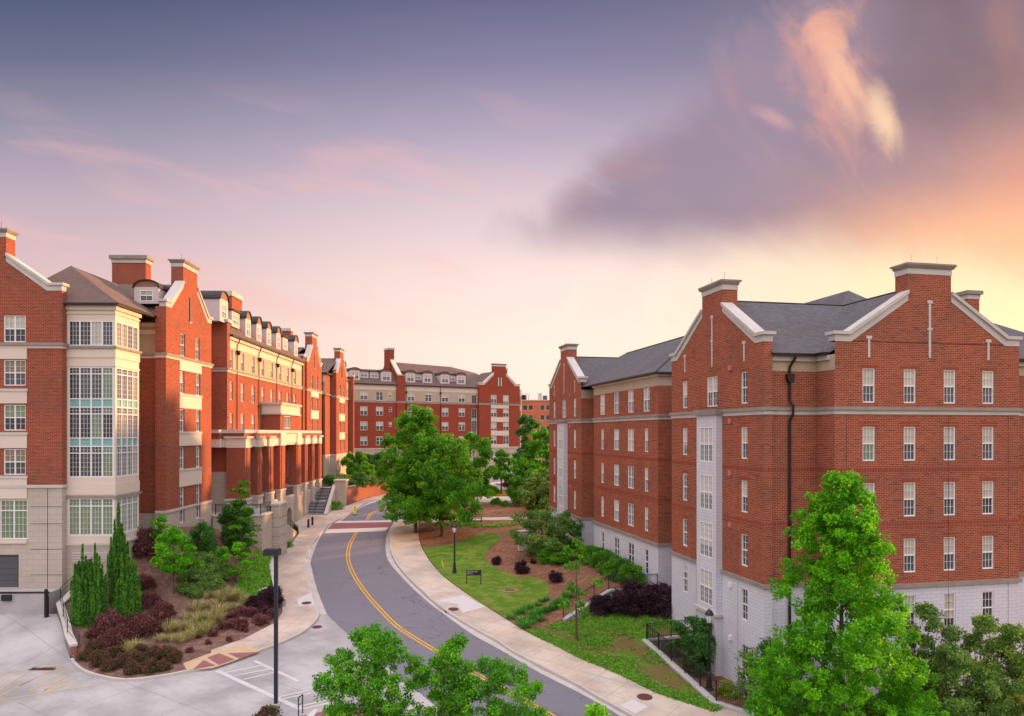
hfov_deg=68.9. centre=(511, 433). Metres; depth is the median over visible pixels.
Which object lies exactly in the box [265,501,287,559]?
stone pillar
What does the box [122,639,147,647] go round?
grass clump
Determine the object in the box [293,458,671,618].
ground
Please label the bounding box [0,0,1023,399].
sky
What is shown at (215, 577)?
juniper mat
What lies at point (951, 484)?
window
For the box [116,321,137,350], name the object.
window
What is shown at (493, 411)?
window
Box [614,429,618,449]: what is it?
window
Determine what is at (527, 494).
shade tree
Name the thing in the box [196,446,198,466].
window
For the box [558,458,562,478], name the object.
window
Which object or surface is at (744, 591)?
window
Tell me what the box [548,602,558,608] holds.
liriope clump
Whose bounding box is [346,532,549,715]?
line
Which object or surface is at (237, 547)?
young tree
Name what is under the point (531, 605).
liriope clump
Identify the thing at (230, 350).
window
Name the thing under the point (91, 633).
loropetalum
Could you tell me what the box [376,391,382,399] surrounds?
window
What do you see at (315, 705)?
crosswalk line
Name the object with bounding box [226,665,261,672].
crosswalk line
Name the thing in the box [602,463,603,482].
window
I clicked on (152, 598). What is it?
loropetalum
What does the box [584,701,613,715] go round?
crape myrtle
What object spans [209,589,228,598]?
grass clump
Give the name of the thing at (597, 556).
hedge bush
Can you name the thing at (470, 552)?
lawn
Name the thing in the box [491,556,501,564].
maroon bush
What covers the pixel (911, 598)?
window
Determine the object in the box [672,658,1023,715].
sunken bed
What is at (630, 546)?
window
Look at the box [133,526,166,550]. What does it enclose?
loropetalum
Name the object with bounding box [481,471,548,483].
car park
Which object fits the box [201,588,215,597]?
grass clump
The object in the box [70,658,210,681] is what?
kerb
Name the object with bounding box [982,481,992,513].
window
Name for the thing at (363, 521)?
crosswalk band
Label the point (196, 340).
window
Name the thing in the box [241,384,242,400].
window
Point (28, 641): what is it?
apron pavement
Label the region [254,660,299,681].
crosswalk line
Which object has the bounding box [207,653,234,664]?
red paver field
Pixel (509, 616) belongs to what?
liriope clump
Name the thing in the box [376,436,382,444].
window
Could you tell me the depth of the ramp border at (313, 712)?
39.07 m
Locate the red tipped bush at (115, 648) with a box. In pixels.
[105,645,123,657]
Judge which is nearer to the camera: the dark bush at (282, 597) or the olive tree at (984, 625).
the olive tree at (984, 625)
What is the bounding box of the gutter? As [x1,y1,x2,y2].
[306,484,626,715]
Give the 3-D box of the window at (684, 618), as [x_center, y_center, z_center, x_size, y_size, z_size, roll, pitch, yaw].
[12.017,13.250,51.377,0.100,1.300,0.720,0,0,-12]
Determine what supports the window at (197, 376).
in the brick building at (137, 393)
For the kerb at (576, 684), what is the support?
on the gutter
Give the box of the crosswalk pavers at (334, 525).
[328,522,392,528]
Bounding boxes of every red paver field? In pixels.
[194,660,215,668]
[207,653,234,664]
[228,652,255,658]
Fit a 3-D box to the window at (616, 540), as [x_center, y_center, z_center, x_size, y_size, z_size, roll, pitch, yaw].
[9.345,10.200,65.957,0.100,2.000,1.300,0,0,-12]
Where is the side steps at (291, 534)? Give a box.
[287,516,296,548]
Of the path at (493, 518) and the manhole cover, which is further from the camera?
the path at (493, 518)
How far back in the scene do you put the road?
57.14 m
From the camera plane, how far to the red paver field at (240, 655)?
47.01 m
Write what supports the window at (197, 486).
in the brick building at (137, 393)
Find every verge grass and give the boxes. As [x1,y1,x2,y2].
[434,520,534,527]
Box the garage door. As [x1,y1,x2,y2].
[0,555,18,586]
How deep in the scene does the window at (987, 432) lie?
43.05 m
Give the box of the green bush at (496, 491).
[489,486,499,495]
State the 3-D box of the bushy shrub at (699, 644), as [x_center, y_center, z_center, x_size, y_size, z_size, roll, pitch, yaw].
[11.540,13.325,46.987,2.732,3.836,3.769,0,0,-38]
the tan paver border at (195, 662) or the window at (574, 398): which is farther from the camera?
the window at (574, 398)
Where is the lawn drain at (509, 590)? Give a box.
[501,589,518,592]
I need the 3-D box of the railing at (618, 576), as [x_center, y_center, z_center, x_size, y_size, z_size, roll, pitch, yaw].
[7.206,12.065,55.885,8.244,2.670,1.188,0,0,-24]
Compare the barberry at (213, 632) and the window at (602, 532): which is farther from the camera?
the window at (602, 532)
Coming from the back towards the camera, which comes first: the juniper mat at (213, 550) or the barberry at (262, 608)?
the juniper mat at (213, 550)
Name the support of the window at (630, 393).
in the brick building at (710, 448)
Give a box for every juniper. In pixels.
[69,543,94,628]
[82,543,107,626]
[106,502,129,607]
[112,554,141,617]
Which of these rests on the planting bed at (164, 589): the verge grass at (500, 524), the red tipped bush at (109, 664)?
the red tipped bush at (109, 664)
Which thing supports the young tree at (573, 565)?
on the grassy slope
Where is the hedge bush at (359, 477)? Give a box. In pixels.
[351,472,368,487]
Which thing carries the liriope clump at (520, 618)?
on the mulch bed at (507, 551)
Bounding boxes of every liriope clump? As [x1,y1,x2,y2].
[502,612,518,618]
[509,607,522,614]
[511,615,530,623]
[514,617,536,628]
[516,605,528,613]
[522,607,543,616]
[526,603,539,608]
[531,612,546,620]
[533,606,549,614]
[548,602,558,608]
[549,595,570,604]
[557,590,574,598]
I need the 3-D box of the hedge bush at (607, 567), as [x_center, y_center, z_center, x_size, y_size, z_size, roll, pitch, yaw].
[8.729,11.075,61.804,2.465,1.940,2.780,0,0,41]
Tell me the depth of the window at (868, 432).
41.41 m
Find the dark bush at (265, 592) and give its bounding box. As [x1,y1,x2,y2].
[256,585,280,608]
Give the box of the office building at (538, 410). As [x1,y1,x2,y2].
[522,393,548,449]
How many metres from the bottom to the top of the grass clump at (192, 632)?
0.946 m
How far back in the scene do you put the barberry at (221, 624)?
50.89 m
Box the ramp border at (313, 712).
[307,709,317,715]
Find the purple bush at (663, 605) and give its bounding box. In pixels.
[640,581,672,618]
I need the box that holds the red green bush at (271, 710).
[252,704,282,715]
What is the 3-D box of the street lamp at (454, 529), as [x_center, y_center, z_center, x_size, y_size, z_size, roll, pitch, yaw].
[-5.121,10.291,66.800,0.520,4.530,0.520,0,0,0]
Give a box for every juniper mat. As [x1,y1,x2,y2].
[175,555,205,568]
[175,581,196,593]
[176,567,207,582]
[184,587,204,596]
[189,551,218,562]
[192,562,216,575]
[193,579,217,590]
[197,572,222,583]
[203,545,231,560]
[206,560,225,571]
[214,580,226,589]
[216,570,232,579]
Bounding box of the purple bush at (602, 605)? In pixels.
[588,593,615,617]
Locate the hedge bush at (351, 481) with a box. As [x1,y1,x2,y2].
[348,478,356,485]
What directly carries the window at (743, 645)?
in the brick building at (710, 448)
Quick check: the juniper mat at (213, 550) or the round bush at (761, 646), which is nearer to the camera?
the round bush at (761, 646)
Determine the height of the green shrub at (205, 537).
3.070 m
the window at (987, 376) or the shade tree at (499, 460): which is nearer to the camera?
the window at (987, 376)
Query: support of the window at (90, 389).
in the brick building at (137, 393)
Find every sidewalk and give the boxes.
[211,481,503,652]
[391,520,746,715]
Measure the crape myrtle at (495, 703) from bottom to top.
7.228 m
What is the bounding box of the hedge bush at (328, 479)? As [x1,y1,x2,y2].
[322,474,338,486]
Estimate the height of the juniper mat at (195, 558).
1.244 m
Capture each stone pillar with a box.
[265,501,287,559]
[333,479,348,505]
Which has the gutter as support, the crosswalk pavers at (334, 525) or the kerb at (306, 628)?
the kerb at (306, 628)
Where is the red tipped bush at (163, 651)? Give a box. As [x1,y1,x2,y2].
[151,644,183,659]
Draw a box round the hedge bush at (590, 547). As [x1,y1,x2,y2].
[579,544,601,561]
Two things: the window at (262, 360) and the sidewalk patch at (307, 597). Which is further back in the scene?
the window at (262, 360)
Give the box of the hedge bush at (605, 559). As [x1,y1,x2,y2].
[598,553,616,574]
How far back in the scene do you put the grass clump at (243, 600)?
55.11 m
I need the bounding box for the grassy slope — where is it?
[528,611,714,710]
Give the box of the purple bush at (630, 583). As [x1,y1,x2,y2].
[610,579,645,614]
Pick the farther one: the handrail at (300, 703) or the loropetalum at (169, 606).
the loropetalum at (169, 606)
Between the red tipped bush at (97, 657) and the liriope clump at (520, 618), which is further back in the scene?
the liriope clump at (520, 618)
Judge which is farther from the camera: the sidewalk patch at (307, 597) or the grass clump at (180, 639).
the sidewalk patch at (307, 597)
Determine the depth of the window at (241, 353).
77.73 m
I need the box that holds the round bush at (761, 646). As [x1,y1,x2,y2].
[749,633,830,715]
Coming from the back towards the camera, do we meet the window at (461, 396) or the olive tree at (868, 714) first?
the window at (461, 396)
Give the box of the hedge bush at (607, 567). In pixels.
[600,555,628,578]
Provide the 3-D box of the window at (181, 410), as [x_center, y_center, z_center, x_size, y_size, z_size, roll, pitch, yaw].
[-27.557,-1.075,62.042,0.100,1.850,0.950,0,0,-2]
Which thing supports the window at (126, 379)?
in the brick building at (137, 393)
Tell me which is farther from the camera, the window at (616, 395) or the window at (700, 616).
the window at (616, 395)
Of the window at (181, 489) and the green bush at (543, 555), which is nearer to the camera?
the window at (181, 489)
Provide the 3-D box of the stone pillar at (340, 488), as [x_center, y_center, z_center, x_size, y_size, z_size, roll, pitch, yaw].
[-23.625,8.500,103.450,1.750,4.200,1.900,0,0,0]
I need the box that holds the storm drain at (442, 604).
[434,600,450,612]
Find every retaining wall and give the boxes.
[56,591,77,657]
[562,589,657,620]
[642,635,754,715]
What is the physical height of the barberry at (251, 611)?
0.812 m
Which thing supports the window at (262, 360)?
in the brick building at (137, 393)
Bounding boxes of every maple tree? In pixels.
[375,403,467,532]
[398,432,494,536]
[741,469,949,715]
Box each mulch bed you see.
[418,519,650,630]
[427,505,537,517]
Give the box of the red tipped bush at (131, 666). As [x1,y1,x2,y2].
[122,659,141,674]
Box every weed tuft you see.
[287,541,293,547]
[331,499,344,509]
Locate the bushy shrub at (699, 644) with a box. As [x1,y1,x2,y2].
[662,614,716,675]
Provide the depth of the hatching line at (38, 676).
43.91 m
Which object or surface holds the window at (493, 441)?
in the brick building at (460, 403)
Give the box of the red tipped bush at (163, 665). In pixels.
[155,658,173,671]
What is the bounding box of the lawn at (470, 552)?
[423,532,548,617]
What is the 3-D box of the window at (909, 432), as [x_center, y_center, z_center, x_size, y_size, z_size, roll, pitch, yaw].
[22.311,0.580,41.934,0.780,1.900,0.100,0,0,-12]
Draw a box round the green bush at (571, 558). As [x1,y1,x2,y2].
[567,548,581,560]
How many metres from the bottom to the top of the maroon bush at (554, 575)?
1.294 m
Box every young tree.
[147,514,171,557]
[216,541,253,582]
[557,537,604,640]
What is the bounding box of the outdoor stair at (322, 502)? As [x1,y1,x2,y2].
[307,481,335,514]
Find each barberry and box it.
[185,646,194,652]
[204,638,212,644]
[207,629,219,635]
[215,620,229,629]
[225,609,240,619]
[226,617,236,628]
[234,617,248,630]
[236,606,246,615]
[243,606,258,617]
[251,612,269,625]
[256,602,268,613]
[265,608,278,618]
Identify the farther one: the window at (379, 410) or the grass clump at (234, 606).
the window at (379, 410)
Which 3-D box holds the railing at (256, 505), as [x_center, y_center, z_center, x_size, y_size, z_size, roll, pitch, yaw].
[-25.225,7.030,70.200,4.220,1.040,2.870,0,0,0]
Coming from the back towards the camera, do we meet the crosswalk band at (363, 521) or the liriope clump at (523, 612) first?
the crosswalk band at (363, 521)
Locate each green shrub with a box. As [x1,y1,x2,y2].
[181,519,218,552]
[215,498,261,553]
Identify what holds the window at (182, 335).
in the brick building at (137, 393)
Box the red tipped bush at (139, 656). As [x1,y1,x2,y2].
[125,649,149,663]
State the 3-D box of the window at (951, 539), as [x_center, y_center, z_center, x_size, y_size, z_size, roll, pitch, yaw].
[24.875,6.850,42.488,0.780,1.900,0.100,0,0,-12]
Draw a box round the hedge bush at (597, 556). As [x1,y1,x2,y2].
[588,549,617,570]
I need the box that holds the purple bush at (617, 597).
[604,587,642,617]
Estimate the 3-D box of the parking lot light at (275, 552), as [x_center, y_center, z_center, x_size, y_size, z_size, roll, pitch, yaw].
[-12.888,10.601,40.162,0.820,8.790,0.650,0,0,-4]
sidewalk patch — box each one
[297,593,313,605]
[440,595,484,612]
[620,700,647,713]
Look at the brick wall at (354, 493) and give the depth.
108.15 m
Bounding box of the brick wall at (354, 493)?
[346,482,435,505]
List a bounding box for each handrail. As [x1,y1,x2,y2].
[60,575,78,644]
[298,694,302,715]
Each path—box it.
[420,517,526,522]
[460,496,519,504]
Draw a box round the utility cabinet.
[518,530,528,550]
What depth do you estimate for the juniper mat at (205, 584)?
54.94 m
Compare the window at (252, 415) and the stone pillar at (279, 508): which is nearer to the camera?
the stone pillar at (279, 508)
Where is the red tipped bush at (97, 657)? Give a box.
[86,649,111,667]
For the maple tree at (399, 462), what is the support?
on the mulch bed at (507, 551)
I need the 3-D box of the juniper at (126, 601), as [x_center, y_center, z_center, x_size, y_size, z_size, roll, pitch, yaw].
[-25.956,10.623,50.436,1.914,4.989,1.900,0,0,0]
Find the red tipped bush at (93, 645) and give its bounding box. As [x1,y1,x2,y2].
[84,638,103,650]
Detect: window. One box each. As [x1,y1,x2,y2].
[0,500,26,538]
[4,315,25,341]
[4,360,25,385]
[4,405,25,429]
[4,449,25,474]
[68,321,112,345]
[68,367,112,476]
[68,498,112,535]
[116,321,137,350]
[116,367,137,476]
[116,494,137,532]
[180,371,182,392]
[180,409,182,430]
[180,447,182,468]
[180,487,182,522]
[181,334,183,355]
[189,298,191,323]
[195,338,197,359]
[196,374,198,394]
[196,410,198,431]
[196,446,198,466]
[196,484,198,517]
[230,350,231,367]
[230,381,231,399]
[230,413,231,429]
[241,353,242,370]
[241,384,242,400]
[241,414,242,429]
[252,357,253,373]
[252,386,253,402]
[252,415,253,429]
[261,360,262,375]
[284,416,289,428]
[360,391,366,399]
[360,406,366,414]
[360,421,366,429]
[360,436,366,444]
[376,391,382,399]
[376,407,382,414]
[376,421,382,429]
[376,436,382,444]
[408,392,413,400]
[425,393,431,400]
[442,393,447,401]
[442,408,447,415]
[442,422,447,429]
[459,394,464,401]
[459,408,464,415]
[459,422,464,429]
[472,395,476,402]
[472,409,476,433]
[491,395,495,402]
[491,409,495,416]
[491,422,495,429]
[491,436,495,443]
[498,378,501,385]
[503,395,508,402]
[503,409,508,416]
[503,422,508,429]
[503,436,508,443]
[558,429,562,449]
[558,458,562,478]
[558,485,562,506]
[563,400,565,417]
[574,398,575,415]
[574,430,575,447]
[574,460,575,477]
[574,491,575,508]
[601,394,604,414]
[602,429,603,448]
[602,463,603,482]
[602,496,603,516]
[602,532,603,548]
[614,392,618,413]
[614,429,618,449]
[614,464,618,485]
[614,499,618,521]
[614,537,618,556]
[628,390,633,412]
[628,429,633,450]
[628,466,633,488]
[628,503,633,526]
[628,542,633,561]
[644,387,649,410]
[645,429,647,451]
[645,468,647,491]
[645,507,647,530]
[645,549,647,573]
[683,381,686,407]
[683,428,686,454]
[683,473,686,500]
[683,519,686,545]
[683,565,686,592]
[683,615,686,629]
[700,427,712,461]
[700,474,712,510]
[700,521,712,558]
[700,567,712,606]
[700,616,712,651]
[708,376,716,406]
[742,371,746,403]
[742,427,746,458]
[742,480,746,512]
[742,534,746,565]
[742,588,746,620]
[742,644,746,677]
[863,368,874,402]
[863,427,874,460]
[863,483,874,512]
[904,369,914,402]
[904,427,914,460]
[904,482,914,515]
[904,538,914,571]
[904,595,914,624]
[944,370,954,402]
[944,427,954,459]
[944,482,954,514]
[944,537,954,570]
[944,593,954,625]
[982,371,992,403]
[982,427,992,459]
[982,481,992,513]
[982,536,992,568]
[982,591,992,617]
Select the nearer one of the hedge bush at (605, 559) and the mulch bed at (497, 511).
the hedge bush at (605, 559)
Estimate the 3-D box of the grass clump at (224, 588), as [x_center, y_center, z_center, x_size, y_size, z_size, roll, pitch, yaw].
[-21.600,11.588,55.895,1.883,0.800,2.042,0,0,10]
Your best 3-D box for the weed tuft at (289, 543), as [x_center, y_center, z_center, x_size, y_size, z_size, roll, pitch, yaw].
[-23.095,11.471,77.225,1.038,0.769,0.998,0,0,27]
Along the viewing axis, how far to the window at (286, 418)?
87.33 m
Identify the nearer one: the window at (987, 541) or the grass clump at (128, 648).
the window at (987, 541)
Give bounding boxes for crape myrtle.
[312,622,434,715]
[422,632,483,715]
[446,653,551,715]
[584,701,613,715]
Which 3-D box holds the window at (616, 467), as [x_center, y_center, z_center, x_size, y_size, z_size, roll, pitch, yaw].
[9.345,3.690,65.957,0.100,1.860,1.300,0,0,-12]
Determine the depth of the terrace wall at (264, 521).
68.99 m
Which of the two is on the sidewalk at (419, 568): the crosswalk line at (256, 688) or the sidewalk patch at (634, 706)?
the sidewalk patch at (634, 706)
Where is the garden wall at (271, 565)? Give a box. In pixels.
[257,557,278,591]
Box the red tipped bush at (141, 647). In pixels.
[132,643,147,652]
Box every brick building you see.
[0,222,354,596]
[346,348,521,469]
[548,254,1023,707]
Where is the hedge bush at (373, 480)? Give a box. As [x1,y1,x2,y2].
[364,475,380,485]
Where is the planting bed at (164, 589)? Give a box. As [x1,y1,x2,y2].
[65,527,282,677]
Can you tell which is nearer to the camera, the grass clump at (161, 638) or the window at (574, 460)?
the grass clump at (161, 638)
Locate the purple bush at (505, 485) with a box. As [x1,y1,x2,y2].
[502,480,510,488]
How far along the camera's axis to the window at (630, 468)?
62.53 m
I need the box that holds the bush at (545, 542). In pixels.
[507,506,574,555]
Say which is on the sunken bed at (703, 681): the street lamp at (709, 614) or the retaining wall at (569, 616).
the street lamp at (709, 614)
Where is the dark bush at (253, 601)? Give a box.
[243,594,269,610]
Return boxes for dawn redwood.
[227,479,257,561]
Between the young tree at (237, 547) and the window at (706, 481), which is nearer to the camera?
the window at (706, 481)
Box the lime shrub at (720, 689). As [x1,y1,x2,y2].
[714,679,738,698]
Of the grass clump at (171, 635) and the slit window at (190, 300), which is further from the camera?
the slit window at (190, 300)
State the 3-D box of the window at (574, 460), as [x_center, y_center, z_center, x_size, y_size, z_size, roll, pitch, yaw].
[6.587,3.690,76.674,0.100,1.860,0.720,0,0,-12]
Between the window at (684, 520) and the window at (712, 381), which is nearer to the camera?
the window at (712, 381)
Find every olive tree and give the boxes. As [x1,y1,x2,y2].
[864,670,942,715]
[882,601,981,715]
[911,641,1009,715]
[953,612,1023,715]
[970,622,1023,715]
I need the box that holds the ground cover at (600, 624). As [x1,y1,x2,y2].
[532,611,715,711]
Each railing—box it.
[215,501,270,514]
[563,573,657,617]
[646,620,689,638]
[646,623,823,714]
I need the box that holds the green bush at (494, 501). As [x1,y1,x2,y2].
[490,497,500,504]
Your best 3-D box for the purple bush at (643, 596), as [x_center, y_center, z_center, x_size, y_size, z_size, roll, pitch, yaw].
[9.592,12.215,54.806,3.380,2.571,3.278,0,0,-25]
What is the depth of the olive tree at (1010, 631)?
35.89 m
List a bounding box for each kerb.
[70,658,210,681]
[211,483,496,668]
[390,517,635,715]
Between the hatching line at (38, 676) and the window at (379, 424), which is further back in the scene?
the window at (379, 424)
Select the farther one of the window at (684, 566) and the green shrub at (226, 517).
the green shrub at (226, 517)
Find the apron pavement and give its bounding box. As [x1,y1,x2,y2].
[0,614,445,715]
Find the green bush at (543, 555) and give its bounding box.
[535,549,553,563]
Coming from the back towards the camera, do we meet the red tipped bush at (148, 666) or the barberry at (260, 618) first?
the barberry at (260, 618)
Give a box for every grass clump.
[113,636,150,652]
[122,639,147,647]
[151,631,169,641]
[158,616,186,632]
[166,632,179,641]
[170,619,188,630]
[170,630,192,643]
[178,616,198,630]
[179,612,196,619]
[181,623,204,638]
[182,598,210,611]
[183,609,210,622]
[190,620,215,632]
[194,610,223,622]
[196,619,213,628]
[199,598,210,607]
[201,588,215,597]
[201,600,226,613]
[202,608,213,617]
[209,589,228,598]
[209,598,221,605]
[211,591,230,602]
[213,608,228,620]
[218,583,233,593]
[223,604,231,611]
[225,586,242,599]
[227,587,247,598]
[232,602,242,609]
[233,592,249,604]
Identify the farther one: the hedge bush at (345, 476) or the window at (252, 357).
the hedge bush at (345, 476)
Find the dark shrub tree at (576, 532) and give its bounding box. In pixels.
[551,509,585,553]
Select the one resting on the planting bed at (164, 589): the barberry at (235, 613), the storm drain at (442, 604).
the barberry at (235, 613)
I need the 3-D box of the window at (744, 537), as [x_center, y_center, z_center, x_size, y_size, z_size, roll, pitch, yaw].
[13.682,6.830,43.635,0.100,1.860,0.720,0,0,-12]
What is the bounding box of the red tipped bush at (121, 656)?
[115,652,130,666]
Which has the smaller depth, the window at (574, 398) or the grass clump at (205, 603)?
the grass clump at (205, 603)
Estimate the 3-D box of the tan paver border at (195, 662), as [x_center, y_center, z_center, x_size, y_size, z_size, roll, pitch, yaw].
[-18.160,13.962,46.567,2.389,0.333,4.721,0,0,37]
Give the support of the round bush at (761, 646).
on the sunken bed at (703, 681)
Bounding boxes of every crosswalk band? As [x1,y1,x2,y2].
[325,527,387,532]
[335,520,394,522]
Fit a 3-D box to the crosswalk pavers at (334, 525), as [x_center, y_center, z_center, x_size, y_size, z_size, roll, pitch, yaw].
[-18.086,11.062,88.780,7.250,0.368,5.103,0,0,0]
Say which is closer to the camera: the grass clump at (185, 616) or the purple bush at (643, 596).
the grass clump at (185, 616)
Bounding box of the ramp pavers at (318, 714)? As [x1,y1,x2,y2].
[303,701,403,715]
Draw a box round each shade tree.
[340,451,369,475]
[359,464,375,475]
[364,451,387,474]
[447,431,501,499]
[493,449,510,493]
[497,457,540,504]
[512,414,548,476]
[517,472,548,510]
[520,426,548,488]
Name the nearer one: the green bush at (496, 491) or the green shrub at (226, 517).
the green shrub at (226, 517)
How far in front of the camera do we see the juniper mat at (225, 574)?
57.39 m
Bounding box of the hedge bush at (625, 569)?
[615,562,647,584]
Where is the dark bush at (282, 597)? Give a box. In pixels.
[267,584,286,605]
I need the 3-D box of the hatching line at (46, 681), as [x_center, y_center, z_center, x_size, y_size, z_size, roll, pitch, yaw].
[-26.959,14.358,43.333,0.100,0.213,2.953,0,0,3]
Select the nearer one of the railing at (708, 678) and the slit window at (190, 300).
the railing at (708, 678)
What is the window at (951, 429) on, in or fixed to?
in the brick building at (710, 448)
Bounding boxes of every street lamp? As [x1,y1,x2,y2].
[452,523,456,573]
[705,608,713,690]
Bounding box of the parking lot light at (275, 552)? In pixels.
[263,548,280,705]
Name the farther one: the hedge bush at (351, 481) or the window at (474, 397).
the window at (474, 397)
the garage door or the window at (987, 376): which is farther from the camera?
the garage door
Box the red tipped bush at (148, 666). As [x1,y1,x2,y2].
[137,656,156,673]
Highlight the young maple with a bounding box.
[150,524,204,593]
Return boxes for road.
[311,484,618,715]
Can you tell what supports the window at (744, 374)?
in the brick building at (710, 448)
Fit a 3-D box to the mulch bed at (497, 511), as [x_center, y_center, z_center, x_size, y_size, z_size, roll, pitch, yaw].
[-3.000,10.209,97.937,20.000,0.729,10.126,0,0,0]
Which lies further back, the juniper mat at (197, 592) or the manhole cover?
the juniper mat at (197, 592)
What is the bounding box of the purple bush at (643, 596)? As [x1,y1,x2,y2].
[621,583,659,619]
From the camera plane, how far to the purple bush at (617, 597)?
54.23 m
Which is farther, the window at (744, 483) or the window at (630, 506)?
the window at (630, 506)
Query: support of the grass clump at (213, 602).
on the planting bed at (164, 589)
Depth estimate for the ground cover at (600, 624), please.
50.24 m
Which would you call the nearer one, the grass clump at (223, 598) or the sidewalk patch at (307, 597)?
the grass clump at (223, 598)
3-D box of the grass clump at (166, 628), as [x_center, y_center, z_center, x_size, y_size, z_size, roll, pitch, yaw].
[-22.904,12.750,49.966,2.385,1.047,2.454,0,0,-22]
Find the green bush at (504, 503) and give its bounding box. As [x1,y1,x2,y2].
[500,500,510,505]
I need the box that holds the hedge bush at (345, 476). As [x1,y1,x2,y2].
[335,473,350,478]
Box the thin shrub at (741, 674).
[731,647,760,708]
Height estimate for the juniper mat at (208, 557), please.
1.053 m
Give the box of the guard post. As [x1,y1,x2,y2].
[44,589,48,617]
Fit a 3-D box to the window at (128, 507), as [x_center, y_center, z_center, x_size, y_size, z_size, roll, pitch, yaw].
[-28.417,5.975,55.091,0.100,2.650,3.340,0,0,-2]
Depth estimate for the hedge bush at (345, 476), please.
113.57 m
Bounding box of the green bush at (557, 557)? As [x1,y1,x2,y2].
[549,551,570,564]
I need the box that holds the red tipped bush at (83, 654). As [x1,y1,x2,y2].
[74,648,92,661]
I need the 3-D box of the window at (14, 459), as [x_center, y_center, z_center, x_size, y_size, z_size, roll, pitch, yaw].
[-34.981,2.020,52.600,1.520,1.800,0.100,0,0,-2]
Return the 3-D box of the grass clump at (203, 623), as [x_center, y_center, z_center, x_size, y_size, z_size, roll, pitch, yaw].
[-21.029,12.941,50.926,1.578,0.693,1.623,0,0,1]
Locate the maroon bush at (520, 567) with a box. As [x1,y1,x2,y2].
[513,559,530,573]
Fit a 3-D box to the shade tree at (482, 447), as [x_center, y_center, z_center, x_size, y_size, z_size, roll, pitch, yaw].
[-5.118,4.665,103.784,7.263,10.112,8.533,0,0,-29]
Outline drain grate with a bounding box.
[29,667,55,669]
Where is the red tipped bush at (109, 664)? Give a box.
[99,658,120,670]
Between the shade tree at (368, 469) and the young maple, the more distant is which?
the shade tree at (368, 469)
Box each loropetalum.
[83,623,110,640]
[87,608,123,632]
[97,624,133,648]
[112,621,140,643]
[117,612,151,637]
[131,543,149,555]
[132,614,162,639]
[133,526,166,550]
[136,573,156,589]
[137,541,171,558]
[138,591,162,608]
[144,607,170,625]
[151,600,176,616]
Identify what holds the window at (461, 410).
in the brick building at (460, 403)
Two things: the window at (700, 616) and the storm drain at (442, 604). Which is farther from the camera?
the storm drain at (442, 604)
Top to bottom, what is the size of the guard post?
2.300 m
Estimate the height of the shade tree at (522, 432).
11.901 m
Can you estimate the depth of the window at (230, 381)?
74.44 m
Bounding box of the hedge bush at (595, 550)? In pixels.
[584,547,605,566]
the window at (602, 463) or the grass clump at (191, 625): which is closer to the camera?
the grass clump at (191, 625)
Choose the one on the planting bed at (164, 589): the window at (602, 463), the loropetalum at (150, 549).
the loropetalum at (150, 549)
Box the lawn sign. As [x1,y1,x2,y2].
[466,569,480,583]
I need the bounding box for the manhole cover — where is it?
[637,693,652,699]
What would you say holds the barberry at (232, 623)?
on the planting bed at (164, 589)
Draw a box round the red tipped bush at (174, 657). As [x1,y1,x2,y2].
[166,650,184,663]
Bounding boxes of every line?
[0,664,58,673]
[0,671,29,688]
[1,685,93,699]
[19,665,62,685]
[30,671,62,690]
[215,670,301,709]
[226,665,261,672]
[235,669,268,675]
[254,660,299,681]
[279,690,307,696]
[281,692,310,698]
[296,700,325,707]
[301,702,328,709]
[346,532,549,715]
[349,532,555,715]
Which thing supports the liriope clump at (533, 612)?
on the mulch bed at (507, 551)
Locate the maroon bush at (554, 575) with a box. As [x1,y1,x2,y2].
[548,570,562,582]
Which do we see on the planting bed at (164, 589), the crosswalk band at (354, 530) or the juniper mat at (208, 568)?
the juniper mat at (208, 568)
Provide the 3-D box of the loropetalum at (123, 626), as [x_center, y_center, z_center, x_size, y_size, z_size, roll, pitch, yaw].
[-25.442,12.932,48.675,2.184,1.448,2.549,0,0,-43]
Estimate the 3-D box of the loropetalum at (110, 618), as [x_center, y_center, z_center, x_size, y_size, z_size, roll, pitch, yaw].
[-26.279,12.533,49.136,2.828,1.854,2.423,0,0,16]
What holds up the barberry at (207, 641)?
on the planting bed at (164, 589)
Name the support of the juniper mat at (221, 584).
on the planting bed at (164, 589)
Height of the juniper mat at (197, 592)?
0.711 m
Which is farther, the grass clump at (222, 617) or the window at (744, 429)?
the grass clump at (222, 617)
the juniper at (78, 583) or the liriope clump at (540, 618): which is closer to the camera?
the juniper at (78, 583)
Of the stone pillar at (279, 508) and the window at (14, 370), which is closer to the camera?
the window at (14, 370)
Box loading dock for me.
[0,588,61,613]
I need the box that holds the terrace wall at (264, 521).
[211,505,273,550]
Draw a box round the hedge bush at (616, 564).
[609,558,634,581]
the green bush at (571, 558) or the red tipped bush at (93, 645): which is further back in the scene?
the green bush at (571, 558)
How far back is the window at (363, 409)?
156.33 m
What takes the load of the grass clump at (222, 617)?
on the planting bed at (164, 589)
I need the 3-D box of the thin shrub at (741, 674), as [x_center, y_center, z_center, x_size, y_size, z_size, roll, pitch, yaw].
[13.240,13.496,41.068,2.262,3.700,2.285,0,0,-20]
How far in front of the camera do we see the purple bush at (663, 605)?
54.27 m
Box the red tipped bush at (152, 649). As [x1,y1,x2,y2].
[144,643,159,659]
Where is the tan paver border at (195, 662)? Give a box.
[183,643,258,669]
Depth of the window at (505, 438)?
174.04 m

